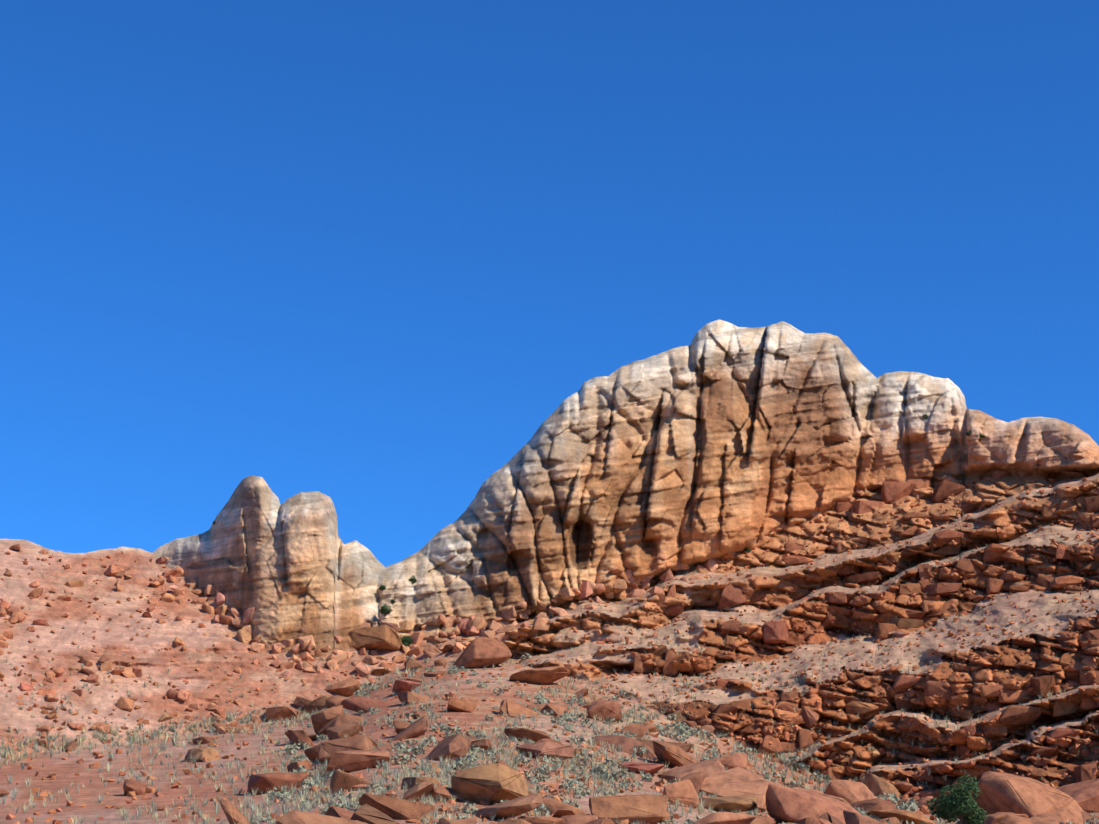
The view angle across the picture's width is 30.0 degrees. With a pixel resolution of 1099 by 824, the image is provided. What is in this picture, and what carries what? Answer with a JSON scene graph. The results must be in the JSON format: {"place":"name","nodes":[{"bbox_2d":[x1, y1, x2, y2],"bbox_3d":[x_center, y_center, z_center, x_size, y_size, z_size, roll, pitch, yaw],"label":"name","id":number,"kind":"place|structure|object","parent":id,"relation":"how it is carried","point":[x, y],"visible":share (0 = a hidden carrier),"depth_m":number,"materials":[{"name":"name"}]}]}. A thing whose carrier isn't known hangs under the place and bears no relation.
{"place":"outdoors","nodes":[
{"label":"outdoors","id":0,"kind":"place"},
{"bbox_2d":[0,320,1098,823],"bbox_3d":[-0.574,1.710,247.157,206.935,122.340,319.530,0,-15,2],"label":"rocky mountain terrain","id":1,"kind":"structure","parent":0,"point":[716,438],"depth_m":352.35,"materials":[{"name":"brown stone"}]},
{"bbox_2d":[0,544,469,745],"bbox_3d":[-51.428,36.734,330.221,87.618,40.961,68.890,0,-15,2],"label":"slope rocks","id":2,"kind":"object","parent":1,"relation":"on","point":[16,614],"visible":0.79,"depth_m":326.36,"materials":[{"name":"brown stone"}]},
{"bbox_2d":[379,604,392,616],"bbox_3d":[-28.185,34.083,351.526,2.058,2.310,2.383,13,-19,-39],"label":"shrub","id":3,"kind":"object","parent":1,"relation":"on","point":[384,610],"visible":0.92,"depth_m":351.22,"materials":[{"name":"green plant"}]},
{"bbox_2d":[399,635,412,645],"bbox_3d":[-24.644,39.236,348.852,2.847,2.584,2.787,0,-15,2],"label":"shrub","id":4,"kind":"object","parent":1,"relation":"on","point":[407,640],"visible":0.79,"depth_m":348.63,"materials":[{"name":"green plant"}]},
{"bbox_2d":[408,575,416,582],"bbox_3d":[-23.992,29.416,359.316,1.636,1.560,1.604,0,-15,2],"label":"shrub","id":5,"kind":"object","parent":1,"relation":"on","point":[413,580],"visible":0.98,"depth_m":358.91,"materials":[{"name":"green plant"}]},
{"bbox_2d":[163,554,717,678],"bbox_3d":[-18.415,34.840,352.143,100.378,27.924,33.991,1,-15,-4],"label":"rocks","id":6,"kind":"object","parent":1,"relation":"on","point":[509,619],"depth_m":349.72,"materials":[{"name":"brown stone"}]},
{"bbox_2d":[0,644,1098,823],"bbox_3d":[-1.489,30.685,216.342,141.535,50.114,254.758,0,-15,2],"label":"boulders","id":7,"kind":"object","parent":1,"relation":"on","point":[737,785],"visible":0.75,"depth_m":222.19,"materials":[{"name":"brown stone"}]},
{"bbox_2d":[0,469,1098,823],"bbox_3d":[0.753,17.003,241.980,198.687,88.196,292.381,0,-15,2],"label":"talus rocks","id":8,"kind":"object","parent":1,"relation":"on","point":[660,783],"visible":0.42,"depth_m":320.43,"materials":[{"name":"brown stone"}]},
{"bbox_2d":[0,479,1098,823],"bbox_3d":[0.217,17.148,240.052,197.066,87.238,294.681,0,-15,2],"label":"grass tufts","id":9,"kind":"object","parent":1,"relation":"on","point":[386,771],"visible":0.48,"depth_m":263.93,"materials":[{"name":"beige plant"}]},
{"bbox_2d":[211,625,1098,823],"bbox_3d":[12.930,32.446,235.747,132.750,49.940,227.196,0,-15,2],"label":"boulders","id":10,"kind":"object","parent":1,"relation":"on","point":[1000,791],"visible":0.77,"depth_m":236.65,"materials":[{"name":"brown stone"}]},
{"bbox_2d":[248,652,1097,823],"bbox_3d":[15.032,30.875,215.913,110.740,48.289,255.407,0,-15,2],"label":"sagebrush","id":11,"kind":"object","parent":1,"relation":"on","point":[681,729],"visible":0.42,"depth_m":239.45,"materials":[{"name":"plant"}]},
{"bbox_2d":[548,471,1098,792],"bbox_3d":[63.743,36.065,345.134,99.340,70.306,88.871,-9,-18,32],"label":"rocks","id":12,"kind":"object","parent":1,"relation":"on","point":[775,632],"depth_m":343.21,"materials":[{"name":"brown stone"}]},
{"bbox_2d":[926,773,986,823],"bbox_3d":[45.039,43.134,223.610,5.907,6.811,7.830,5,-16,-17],"label":"bush","id":13,"kind":"object","parent":1,"relation":"on","point":[961,805],"visible":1,"depth_m":223.07,"materials":[{"name":"green plant"}]},
{"bbox_2d":[0,0,1098,566],"label":"sky","id":14,"kind":"structure","parent":0,"point":[358,254],"materials":[{"name":"blue"}]}
]}

